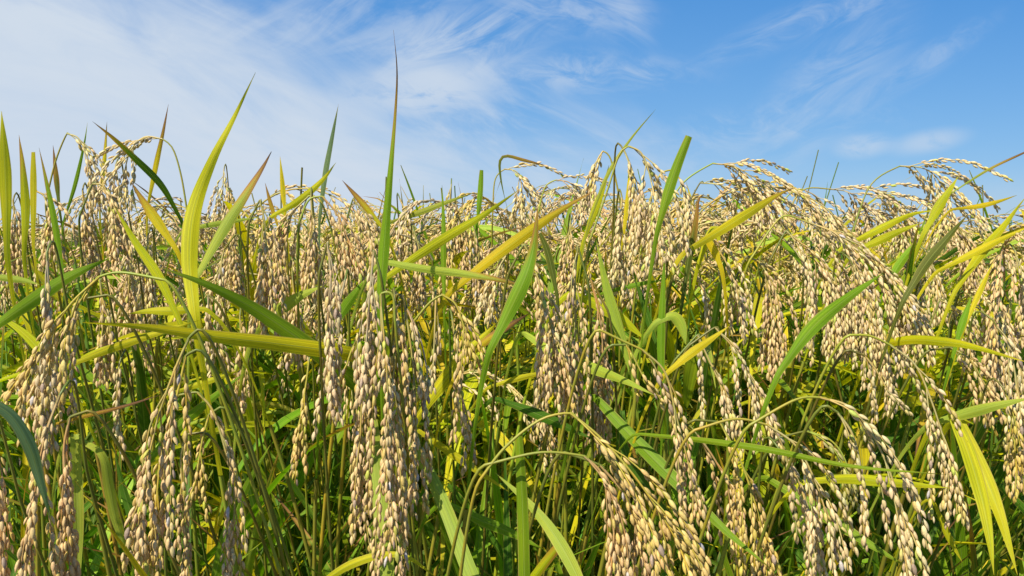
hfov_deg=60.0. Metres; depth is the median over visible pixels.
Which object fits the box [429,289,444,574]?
rice plant
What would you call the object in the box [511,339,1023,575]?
rice plant
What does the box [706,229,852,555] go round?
rice plant
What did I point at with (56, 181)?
rice shoot
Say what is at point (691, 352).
rice shoot
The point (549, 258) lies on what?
rice shoot
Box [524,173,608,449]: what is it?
rice plant
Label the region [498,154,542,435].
rice shoot
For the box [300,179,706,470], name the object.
rice plant
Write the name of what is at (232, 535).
rice plant
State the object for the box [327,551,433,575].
rice shoot
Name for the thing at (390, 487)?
rice plant
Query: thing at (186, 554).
rice plant
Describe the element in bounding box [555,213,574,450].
rice plant
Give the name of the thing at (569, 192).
rice plant
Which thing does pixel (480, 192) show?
rice shoot
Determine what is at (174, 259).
rice plant
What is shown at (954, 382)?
rice plant
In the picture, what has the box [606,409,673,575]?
rice shoot
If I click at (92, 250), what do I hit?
rice plant
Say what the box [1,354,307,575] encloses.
rice plant
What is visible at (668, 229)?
rice plant
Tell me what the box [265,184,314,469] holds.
rice shoot
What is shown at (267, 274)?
rice plant
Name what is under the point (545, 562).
rice plant
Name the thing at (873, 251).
rice plant
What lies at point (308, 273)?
rice plant
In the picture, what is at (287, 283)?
rice plant
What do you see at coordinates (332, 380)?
rice plant
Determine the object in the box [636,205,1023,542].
rice plant
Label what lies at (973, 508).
rice plant
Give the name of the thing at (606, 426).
rice plant
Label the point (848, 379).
rice plant
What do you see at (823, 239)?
rice plant
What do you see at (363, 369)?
rice plant
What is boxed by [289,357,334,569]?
rice plant
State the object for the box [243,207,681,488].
rice plant
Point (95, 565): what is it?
rice plant
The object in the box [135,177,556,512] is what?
rice plant
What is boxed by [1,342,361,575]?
rice plant
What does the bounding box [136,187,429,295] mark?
rice plant
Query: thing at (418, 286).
rice plant
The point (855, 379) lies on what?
rice plant
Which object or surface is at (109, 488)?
rice shoot
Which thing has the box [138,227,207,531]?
rice plant
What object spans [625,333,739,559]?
rice plant
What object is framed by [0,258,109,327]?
rice shoot
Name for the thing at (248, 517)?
rice plant
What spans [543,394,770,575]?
rice shoot
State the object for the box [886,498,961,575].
rice shoot
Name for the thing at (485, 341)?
rice shoot
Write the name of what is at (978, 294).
rice shoot
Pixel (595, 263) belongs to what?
rice plant
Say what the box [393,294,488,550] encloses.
rice plant
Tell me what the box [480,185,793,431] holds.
rice plant
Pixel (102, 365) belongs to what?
rice plant
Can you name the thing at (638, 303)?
rice plant
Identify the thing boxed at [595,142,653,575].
rice plant
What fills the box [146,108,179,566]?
rice shoot
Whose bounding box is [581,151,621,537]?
rice plant
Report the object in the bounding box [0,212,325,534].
rice plant
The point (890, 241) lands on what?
rice plant
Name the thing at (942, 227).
rice plant
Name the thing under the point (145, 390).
rice plant
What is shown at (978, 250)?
rice shoot
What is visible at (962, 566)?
rice plant
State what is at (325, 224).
rice plant
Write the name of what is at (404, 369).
rice plant
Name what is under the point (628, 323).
rice shoot
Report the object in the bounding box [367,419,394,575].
rice shoot
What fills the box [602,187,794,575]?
leaf
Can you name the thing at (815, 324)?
rice shoot
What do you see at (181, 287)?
rice plant
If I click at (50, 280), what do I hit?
rice plant
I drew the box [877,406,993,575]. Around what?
rice shoot
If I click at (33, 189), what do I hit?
rice shoot
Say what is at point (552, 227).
rice plant
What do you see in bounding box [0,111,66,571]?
rice shoot
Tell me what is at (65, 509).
rice plant
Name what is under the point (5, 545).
rice plant
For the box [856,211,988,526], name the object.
rice plant
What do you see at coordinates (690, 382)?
rice plant
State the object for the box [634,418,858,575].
rice plant
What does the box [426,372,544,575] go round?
rice shoot
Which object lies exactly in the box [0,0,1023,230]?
sky
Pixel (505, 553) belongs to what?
rice plant
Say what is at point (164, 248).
rice plant
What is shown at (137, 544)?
rice plant
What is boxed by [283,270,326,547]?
rice plant
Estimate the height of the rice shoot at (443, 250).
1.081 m
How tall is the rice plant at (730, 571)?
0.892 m
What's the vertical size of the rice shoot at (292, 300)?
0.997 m
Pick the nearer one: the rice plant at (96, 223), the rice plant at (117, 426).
the rice plant at (117, 426)
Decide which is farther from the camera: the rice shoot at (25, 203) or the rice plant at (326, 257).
the rice plant at (326, 257)
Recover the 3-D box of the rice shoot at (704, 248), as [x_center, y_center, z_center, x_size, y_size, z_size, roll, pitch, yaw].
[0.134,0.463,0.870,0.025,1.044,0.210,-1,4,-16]
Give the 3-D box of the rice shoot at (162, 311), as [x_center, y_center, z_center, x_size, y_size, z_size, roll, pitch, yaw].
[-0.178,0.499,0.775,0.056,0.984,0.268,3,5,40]
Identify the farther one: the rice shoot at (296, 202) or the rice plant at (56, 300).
the rice plant at (56, 300)
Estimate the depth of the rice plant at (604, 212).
1.41 m
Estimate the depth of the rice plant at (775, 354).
0.75 m
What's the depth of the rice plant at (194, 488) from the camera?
0.56 m
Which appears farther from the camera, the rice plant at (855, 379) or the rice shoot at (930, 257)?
the rice plant at (855, 379)
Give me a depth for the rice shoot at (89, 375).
0.74 m
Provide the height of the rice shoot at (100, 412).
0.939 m
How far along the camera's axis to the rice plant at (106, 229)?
0.84 m
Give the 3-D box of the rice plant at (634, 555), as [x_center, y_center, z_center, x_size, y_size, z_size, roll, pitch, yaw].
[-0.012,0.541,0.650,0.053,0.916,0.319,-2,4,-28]
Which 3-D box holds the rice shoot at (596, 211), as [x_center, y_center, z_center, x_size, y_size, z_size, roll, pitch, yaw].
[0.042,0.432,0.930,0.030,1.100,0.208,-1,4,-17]
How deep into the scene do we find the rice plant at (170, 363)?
1.23 m
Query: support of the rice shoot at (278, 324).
on the ground
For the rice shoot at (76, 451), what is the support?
on the ground
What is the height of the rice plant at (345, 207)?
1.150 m
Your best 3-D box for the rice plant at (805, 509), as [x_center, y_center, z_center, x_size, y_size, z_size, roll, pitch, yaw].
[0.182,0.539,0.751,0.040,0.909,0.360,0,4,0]
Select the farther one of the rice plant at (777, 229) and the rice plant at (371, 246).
the rice plant at (777, 229)
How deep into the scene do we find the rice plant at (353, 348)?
0.58 m
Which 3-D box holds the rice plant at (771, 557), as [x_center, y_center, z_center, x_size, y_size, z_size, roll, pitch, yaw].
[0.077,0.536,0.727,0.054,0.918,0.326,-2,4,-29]
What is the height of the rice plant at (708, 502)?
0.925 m
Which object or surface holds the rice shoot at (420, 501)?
on the ground
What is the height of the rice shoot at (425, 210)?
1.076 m
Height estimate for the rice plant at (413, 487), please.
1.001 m
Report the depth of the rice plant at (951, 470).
0.60 m
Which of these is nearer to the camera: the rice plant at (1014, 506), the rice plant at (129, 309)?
the rice plant at (129, 309)
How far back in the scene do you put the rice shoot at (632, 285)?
0.76 m
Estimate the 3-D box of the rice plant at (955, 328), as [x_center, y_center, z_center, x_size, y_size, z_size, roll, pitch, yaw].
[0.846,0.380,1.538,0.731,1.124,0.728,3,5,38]
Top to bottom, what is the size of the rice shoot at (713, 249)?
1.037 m
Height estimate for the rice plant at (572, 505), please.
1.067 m
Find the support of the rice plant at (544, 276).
on the ground
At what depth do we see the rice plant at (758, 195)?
0.88 m
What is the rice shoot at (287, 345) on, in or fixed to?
on the ground
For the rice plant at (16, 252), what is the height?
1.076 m
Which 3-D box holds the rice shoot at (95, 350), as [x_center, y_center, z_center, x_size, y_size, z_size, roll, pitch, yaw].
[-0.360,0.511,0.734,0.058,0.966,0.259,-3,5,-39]
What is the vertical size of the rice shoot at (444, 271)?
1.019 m
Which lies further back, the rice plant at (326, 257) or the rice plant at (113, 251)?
the rice plant at (326, 257)
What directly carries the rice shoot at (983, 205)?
on the ground
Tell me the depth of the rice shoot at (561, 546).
0.59 m
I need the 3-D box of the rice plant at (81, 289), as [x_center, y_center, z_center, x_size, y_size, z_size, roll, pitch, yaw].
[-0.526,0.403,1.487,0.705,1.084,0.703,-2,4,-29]
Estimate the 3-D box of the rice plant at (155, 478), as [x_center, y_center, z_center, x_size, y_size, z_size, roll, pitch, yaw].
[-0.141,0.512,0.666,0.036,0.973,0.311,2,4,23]
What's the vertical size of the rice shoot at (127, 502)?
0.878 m
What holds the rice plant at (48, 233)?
on the ground
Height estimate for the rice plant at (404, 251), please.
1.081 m
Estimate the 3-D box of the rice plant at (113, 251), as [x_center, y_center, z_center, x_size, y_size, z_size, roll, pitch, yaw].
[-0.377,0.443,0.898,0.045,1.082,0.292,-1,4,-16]
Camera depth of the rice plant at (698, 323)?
0.98 m
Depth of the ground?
7.37 m
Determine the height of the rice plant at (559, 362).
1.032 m
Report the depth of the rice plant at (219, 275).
0.80 m
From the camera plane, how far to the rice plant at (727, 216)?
1.96 m
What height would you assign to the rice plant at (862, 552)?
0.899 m
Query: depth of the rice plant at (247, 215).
1.66 m
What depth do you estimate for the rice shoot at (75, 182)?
0.85 m
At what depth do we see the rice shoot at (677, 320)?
0.70 m
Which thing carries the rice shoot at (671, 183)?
on the ground
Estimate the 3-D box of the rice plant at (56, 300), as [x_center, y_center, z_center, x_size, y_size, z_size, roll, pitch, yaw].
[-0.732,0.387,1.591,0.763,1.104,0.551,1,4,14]
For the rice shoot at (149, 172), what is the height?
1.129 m
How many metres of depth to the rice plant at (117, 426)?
0.66 m
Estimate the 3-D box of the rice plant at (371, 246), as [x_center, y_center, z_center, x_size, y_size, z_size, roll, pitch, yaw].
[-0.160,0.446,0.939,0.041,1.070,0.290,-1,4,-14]
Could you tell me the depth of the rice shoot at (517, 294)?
0.59 m
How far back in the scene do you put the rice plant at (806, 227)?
1.27 m
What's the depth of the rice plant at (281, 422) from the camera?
0.95 m
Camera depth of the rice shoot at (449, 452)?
0.64 m
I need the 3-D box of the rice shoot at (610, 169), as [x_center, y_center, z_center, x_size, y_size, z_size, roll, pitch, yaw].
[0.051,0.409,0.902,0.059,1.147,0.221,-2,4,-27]
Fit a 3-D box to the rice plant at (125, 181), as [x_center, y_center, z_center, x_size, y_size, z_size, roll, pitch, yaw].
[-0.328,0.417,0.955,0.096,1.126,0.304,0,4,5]
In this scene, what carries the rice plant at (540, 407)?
on the ground
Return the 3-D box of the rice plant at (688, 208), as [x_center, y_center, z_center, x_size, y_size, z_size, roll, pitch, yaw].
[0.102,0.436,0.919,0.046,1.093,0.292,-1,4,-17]
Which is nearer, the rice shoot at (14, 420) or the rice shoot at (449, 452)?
the rice shoot at (14, 420)
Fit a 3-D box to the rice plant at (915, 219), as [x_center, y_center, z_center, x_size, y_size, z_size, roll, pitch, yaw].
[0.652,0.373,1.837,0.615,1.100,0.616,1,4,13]
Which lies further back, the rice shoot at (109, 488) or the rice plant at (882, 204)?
the rice plant at (882, 204)
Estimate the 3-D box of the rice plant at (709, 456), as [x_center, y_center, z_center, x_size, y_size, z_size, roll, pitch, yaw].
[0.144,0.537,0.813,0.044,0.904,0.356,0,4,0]
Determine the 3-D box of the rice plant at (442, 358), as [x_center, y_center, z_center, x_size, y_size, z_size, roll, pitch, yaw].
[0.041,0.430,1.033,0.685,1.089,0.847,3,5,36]
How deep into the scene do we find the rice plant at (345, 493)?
0.92 m
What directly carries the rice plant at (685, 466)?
on the ground
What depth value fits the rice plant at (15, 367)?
1.01 m
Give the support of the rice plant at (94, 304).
on the ground
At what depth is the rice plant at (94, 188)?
0.80 m
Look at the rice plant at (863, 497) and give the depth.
0.52 m
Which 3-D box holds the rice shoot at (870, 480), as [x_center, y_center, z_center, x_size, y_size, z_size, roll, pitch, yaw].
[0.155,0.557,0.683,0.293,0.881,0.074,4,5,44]
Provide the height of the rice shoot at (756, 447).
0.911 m
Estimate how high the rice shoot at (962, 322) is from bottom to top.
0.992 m
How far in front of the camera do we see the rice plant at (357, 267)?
0.70 m
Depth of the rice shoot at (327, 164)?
0.90 m
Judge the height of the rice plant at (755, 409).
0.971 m
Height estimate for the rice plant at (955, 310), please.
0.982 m
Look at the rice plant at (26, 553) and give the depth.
0.48 m
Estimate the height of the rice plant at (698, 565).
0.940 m
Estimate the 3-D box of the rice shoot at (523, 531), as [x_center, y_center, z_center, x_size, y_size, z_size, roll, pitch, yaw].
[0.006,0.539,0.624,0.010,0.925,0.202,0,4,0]
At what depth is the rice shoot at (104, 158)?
0.96 m
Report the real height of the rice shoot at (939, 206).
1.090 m
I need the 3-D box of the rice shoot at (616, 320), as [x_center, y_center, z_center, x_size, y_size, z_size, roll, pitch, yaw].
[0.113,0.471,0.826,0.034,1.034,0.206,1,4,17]
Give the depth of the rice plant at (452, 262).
0.94 m
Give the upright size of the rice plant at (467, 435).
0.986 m
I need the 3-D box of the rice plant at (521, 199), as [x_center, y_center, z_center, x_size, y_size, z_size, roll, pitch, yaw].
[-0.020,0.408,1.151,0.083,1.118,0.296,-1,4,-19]
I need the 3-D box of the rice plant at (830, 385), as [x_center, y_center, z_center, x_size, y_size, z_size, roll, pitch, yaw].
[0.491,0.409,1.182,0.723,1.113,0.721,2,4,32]
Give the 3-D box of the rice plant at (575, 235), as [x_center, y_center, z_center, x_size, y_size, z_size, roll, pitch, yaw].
[0.111,0.396,1.399,0.855,1.110,0.692,-1,4,-20]
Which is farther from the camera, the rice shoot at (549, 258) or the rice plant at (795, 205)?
the rice plant at (795, 205)
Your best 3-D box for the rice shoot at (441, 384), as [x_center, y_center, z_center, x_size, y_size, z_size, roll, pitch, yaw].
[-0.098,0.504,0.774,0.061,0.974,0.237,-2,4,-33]
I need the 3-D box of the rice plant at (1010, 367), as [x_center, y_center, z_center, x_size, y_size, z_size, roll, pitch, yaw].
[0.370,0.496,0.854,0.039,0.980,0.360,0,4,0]
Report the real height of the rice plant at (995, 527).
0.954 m
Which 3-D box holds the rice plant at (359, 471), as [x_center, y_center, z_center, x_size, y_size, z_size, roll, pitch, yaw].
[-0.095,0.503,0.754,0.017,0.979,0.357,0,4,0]
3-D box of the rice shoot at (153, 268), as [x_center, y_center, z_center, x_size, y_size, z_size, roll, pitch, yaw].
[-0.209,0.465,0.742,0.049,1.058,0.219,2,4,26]
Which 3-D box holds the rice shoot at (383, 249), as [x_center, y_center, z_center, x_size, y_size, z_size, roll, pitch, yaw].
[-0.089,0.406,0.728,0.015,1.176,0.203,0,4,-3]
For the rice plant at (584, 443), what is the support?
on the ground
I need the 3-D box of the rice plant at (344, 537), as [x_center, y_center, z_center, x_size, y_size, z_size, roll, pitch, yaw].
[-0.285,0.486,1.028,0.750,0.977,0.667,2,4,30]
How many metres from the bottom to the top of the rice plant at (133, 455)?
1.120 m
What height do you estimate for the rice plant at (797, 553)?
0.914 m
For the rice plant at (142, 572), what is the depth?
0.69 m
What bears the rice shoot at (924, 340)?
on the ground
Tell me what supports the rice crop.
on the ground
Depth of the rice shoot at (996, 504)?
0.59 m
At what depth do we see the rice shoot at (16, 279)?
0.66 m
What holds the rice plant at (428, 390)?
on the ground
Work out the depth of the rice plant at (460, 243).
0.98 m
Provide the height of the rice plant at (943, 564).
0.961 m
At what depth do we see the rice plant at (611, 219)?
1.85 m
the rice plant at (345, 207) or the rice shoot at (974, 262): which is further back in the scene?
the rice plant at (345, 207)
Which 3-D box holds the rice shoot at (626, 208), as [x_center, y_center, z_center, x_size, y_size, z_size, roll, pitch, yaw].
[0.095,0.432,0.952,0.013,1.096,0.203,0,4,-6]
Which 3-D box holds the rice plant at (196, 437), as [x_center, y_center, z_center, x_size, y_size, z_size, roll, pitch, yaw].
[-0.073,0.403,1.193,0.861,1.123,0.758,-2,4,-27]
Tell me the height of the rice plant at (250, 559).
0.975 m
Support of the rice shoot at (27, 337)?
on the ground
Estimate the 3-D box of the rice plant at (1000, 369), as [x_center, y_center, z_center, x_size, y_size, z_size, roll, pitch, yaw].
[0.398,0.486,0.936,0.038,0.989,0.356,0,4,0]
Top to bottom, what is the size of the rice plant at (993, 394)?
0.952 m
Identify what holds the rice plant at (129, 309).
on the ground
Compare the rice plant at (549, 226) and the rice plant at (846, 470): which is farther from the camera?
the rice plant at (549, 226)
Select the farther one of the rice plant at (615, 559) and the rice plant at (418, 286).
the rice plant at (418, 286)
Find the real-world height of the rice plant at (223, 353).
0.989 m
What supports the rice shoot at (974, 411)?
on the ground
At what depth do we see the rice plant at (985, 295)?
1.45 m
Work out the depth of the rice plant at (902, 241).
0.97 m
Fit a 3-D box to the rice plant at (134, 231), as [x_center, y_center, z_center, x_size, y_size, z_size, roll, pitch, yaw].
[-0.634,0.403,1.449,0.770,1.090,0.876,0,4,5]
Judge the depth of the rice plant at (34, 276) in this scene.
1.36 m
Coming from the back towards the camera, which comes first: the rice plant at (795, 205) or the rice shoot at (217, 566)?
the rice plant at (795, 205)
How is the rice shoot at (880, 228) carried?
on the ground
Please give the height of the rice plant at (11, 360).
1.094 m
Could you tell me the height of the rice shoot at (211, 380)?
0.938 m
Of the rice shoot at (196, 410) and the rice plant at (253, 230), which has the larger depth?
the rice plant at (253, 230)
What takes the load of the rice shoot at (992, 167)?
on the ground
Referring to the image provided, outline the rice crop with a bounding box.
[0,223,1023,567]
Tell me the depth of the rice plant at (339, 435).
0.89 m
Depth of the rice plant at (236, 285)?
0.88 m
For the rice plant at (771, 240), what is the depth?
1.28 m
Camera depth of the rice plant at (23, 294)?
1.15 m
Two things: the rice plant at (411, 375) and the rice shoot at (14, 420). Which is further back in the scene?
the rice plant at (411, 375)
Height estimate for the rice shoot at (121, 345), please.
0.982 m
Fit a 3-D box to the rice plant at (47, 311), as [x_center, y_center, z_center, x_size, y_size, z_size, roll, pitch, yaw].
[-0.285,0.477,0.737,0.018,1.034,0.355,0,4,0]
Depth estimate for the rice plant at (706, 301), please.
0.76 m
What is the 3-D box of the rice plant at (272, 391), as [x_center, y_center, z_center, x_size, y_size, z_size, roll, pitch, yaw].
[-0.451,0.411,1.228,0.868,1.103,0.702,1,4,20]
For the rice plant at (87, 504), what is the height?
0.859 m
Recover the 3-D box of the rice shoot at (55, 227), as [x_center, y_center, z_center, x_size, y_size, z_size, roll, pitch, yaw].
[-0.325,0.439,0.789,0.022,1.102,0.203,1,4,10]
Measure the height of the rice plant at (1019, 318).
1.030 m
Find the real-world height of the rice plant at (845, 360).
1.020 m
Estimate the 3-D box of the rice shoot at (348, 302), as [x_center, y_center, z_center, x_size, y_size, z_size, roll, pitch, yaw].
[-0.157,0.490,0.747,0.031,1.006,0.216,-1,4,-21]
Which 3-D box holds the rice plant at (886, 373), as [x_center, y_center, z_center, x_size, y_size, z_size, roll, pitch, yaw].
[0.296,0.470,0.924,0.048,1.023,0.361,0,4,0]
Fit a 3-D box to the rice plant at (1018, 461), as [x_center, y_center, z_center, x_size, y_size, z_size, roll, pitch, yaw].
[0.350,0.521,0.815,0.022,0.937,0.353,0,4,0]
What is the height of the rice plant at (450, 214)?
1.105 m
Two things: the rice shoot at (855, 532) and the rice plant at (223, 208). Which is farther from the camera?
the rice plant at (223, 208)
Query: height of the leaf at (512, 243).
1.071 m
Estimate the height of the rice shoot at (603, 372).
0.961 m
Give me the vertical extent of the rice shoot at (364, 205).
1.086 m
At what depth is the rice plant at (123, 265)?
1.86 m
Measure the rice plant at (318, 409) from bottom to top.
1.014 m
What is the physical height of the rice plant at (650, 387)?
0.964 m
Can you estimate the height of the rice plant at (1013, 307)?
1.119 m
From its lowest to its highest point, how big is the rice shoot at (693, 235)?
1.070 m
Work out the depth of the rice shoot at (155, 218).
0.72 m
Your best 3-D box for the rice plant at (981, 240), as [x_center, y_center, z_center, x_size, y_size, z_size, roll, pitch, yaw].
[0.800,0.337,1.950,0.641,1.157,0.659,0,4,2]
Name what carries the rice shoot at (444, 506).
on the ground
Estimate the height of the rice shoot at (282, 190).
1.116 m
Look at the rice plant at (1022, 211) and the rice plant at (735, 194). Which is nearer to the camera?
the rice plant at (735, 194)
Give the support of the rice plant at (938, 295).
on the ground
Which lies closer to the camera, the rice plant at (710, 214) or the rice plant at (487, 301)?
the rice plant at (487, 301)
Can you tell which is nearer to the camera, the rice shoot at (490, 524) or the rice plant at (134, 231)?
the rice shoot at (490, 524)
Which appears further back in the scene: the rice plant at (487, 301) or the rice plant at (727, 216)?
the rice plant at (727, 216)
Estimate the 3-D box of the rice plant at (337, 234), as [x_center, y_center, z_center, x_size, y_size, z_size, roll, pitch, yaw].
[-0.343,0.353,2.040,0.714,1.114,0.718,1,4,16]
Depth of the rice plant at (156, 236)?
1.93 m
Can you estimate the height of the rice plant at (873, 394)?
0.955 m
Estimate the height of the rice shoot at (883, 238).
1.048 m
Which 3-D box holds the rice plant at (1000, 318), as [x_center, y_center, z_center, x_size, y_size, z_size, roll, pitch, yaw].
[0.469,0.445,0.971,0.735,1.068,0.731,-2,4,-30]
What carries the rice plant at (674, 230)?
on the ground
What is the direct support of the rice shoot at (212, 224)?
on the ground
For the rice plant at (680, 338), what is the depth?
1.26 m
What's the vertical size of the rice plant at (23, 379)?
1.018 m
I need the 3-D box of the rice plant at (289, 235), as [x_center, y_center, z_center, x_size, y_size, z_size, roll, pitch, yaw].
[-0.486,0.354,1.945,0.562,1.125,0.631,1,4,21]
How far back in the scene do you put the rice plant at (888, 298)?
0.74 m
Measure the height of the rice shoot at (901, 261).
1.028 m
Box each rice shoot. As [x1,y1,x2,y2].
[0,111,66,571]
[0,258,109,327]
[0,274,38,284]
[0,315,141,566]
[0,402,50,518]
[17,395,158,572]
[19,137,68,537]
[30,152,90,575]
[35,320,198,575]
[39,149,123,575]
[39,345,108,548]
[40,357,112,575]
[48,437,133,575]
[53,147,115,533]
[61,128,93,544]
[70,432,112,575]
[83,322,430,575]
[92,121,248,545]
[99,125,134,494]
[114,451,150,575]
[115,208,244,575]
[129,307,311,572]
[131,182,259,575]
[132,373,243,575]
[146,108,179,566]
[147,369,241,449]
[151,217,257,528]
[160,267,432,575]
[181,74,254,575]
[187,153,270,575]
[211,447,268,575]
[230,286,321,507]
[237,164,334,464]
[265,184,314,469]
[280,159,313,510]
[312,280,363,575]
[317,260,532,575]
[318,108,337,540]
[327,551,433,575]
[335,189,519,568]
[335,193,472,536]
[342,180,440,532]
[351,490,450,575]
[366,427,508,575]
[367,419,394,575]
[377,30,397,438]
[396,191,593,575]
[397,321,498,504]
[406,502,543,575]
[407,440,478,575]
[417,313,529,555]
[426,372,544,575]
[433,397,593,575]
[441,190,449,446]
[459,207,537,575]
[473,170,482,544]
[486,331,654,575]
[494,291,640,575]
[497,474,582,575]
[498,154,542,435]
[515,436,529,575]
[529,280,660,522]
[538,232,567,575]
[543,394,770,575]
[552,109,655,575]
[552,166,608,512]
[577,312,686,561]
[578,433,945,566]
[596,240,641,575]
[597,326,728,575]
[599,171,632,565]
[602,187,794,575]
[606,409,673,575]
[619,135,691,555]
[633,276,670,541]
[653,254,665,570]
[658,194,703,539]
[666,226,719,460]
[706,241,729,575]
[707,475,901,564]
[716,273,882,575]
[739,474,947,575]
[747,210,930,536]
[748,223,919,568]
[805,335,1022,559]
[821,244,915,527]
[822,228,1023,573]
[823,215,967,575]
[824,195,1015,557]
[837,152,1023,533]
[837,177,957,575]
[840,398,1023,575]
[864,199,1023,575]
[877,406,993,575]
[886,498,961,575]
[891,420,1017,575]
[894,263,992,575]
[896,296,971,575]
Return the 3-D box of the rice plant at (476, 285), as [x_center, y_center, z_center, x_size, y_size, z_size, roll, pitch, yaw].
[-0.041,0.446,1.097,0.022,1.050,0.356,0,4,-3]
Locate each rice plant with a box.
[0,187,452,573]
[0,192,110,564]
[0,196,329,550]
[0,198,316,489]
[0,201,363,526]
[0,208,180,523]
[0,210,95,459]
[0,211,611,575]
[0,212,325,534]
[0,213,399,563]
[0,214,226,513]
[0,218,164,404]
[0,224,441,575]
[0,266,463,575]
[0,271,282,575]
[0,419,50,575]
[1,167,526,557]
[1,171,489,533]
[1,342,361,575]
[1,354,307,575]
[3,321,658,575]
[4,208,347,474]
[4,397,529,575]
[6,199,180,460]
[10,228,214,377]
[10,367,606,575]
[14,207,455,460]
[14,379,118,575]
[16,187,270,347]
[17,294,225,567]
[18,410,677,575]
[26,191,78,464]
[27,455,296,575]
[33,240,134,573]
[36,188,369,387]
[40,299,616,575]
[45,132,116,506]
[49,196,331,318]
[55,410,180,575]
[78,181,133,574]
[79,182,168,570]
[83,349,636,575]
[89,136,234,485]
[93,269,173,573]
[94,188,656,575]
[96,210,317,293]
[101,157,176,455]
[102,203,525,524]
[112,349,176,575]
[116,166,625,566]
[117,251,200,575]
[121,328,288,575]
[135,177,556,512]
[135,349,289,575]
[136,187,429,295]
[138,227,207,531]
[145,193,627,522]
[153,211,204,497]
[163,158,751,572]
[163,391,248,575]
[174,431,277,575]
[181,406,294,575]
[201,185,516,528]
[204,294,301,575]
[205,234,311,556]
[206,164,246,328]
[212,192,429,368]
[223,216,270,451]
[231,308,283,575]
[232,194,912,575]
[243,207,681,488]
[246,199,287,575]
[251,200,500,418]
[267,195,372,517]
[268,241,313,498]
[273,198,494,480]
[277,365,845,575]
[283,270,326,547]
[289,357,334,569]
[295,187,818,530]
[296,196,366,573]
[298,324,937,575]
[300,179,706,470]
[300,187,345,533]
[312,268,370,575]
[317,241,343,571]
[326,329,421,575]
[338,181,573,482]
[341,203,745,546]
[342,187,693,445]
[343,192,854,562]
[343,197,390,575]
[344,209,952,575]
[348,345,373,551]
[353,250,415,575]
[363,291,418,575]
[377,287,411,575]
[390,197,669,436]
[390,293,432,520]
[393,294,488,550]
[396,193,415,382]
[401,298,432,575]
[407,223,433,540]
[410,201,752,478]
[412,193,1023,575]
[422,167,854,574]
[429,217,675,283]
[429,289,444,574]
[430,391,1019,575]
[437,181,1023,575]
[441,178,458,406]
[446,451,633,575]
[449,308,476,516]
[452,200,470,486]
[459,412,711,575]
[461,183,1023,571]
[462,208,889,552]
[470,225,491,503]
[474,253,508,483]
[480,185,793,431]
[481,243,577,575]
[491,161,567,406]
[491,404,1015,575]
[502,200,627,534]
[506,195,978,554]
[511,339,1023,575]
[517,451,660,575]
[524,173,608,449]
[525,186,914,531]
[529,150,886,464]
[529,370,545,561]
[536,329,711,565]
[536,333,1023,575]
[544,344,664,575]
[551,174,1007,561]
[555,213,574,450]
[557,145,691,575]
[558,244,593,575]
[576,343,601,559]
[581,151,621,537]
[590,278,620,517]
[590,372,1023,575]
[594,189,629,544]
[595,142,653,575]
[600,176,807,287]
[604,169,700,575]
[612,364,1023,575]
[622,211,1023,575]
[625,174,1023,575]
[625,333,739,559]
[626,195,833,330]
[627,158,803,421]
[629,233,757,563]
[629,326,782,562]
[632,419,781,575]
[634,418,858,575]
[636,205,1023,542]
[641,178,786,491]
[645,179,1023,450]
[650,254,711,532]
[671,425,747,570]
[676,193,985,514]
[679,255,802,573]
[680,215,937,575]
[687,351,1023,575]
[687,396,932,575]
[695,204,942,435]
[698,170,1023,573]
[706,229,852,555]
[710,195,1005,371]
[714,430,859,575]
[718,188,859,477]
[729,184,905,493]
[731,185,1013,349]
[745,436,827,575]
[748,405,869,575]
[752,364,1023,575]
[756,349,913,575]
[763,200,1023,560]
[766,254,870,531]
[766,334,969,530]
[771,194,1019,559]
[781,252,898,571]
[792,182,947,485]
[798,158,1013,467]
[814,200,1014,483]
[822,217,1015,543]
[827,347,1005,572]
[846,242,948,546]
[855,298,990,575]
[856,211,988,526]
[872,185,1019,575]
[892,292,1011,553]
[899,200,1023,564]
[902,224,1023,518]
[912,311,1023,549]
[926,242,1023,515]
[927,377,1023,575]
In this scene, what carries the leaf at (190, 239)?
on the ground
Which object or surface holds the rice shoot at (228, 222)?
on the ground
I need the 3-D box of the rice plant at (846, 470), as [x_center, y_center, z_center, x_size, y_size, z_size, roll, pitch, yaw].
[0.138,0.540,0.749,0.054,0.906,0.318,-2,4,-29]
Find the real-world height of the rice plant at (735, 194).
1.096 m
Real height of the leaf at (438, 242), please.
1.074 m
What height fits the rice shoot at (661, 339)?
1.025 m
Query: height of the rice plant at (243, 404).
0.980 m
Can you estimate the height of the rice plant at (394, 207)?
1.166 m
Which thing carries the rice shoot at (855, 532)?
on the ground
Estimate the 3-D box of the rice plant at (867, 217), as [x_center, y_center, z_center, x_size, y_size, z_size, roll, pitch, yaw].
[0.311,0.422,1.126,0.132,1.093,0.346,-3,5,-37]
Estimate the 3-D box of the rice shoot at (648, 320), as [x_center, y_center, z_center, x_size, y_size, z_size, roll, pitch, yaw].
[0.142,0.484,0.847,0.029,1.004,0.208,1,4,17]
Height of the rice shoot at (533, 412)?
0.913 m
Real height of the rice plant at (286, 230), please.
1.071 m
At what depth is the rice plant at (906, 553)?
0.50 m
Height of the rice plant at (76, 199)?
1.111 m
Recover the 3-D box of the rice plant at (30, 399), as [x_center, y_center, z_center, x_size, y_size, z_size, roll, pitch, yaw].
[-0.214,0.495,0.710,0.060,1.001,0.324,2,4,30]
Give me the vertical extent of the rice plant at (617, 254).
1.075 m
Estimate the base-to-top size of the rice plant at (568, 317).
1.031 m
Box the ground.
[9,231,1019,568]
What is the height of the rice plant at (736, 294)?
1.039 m

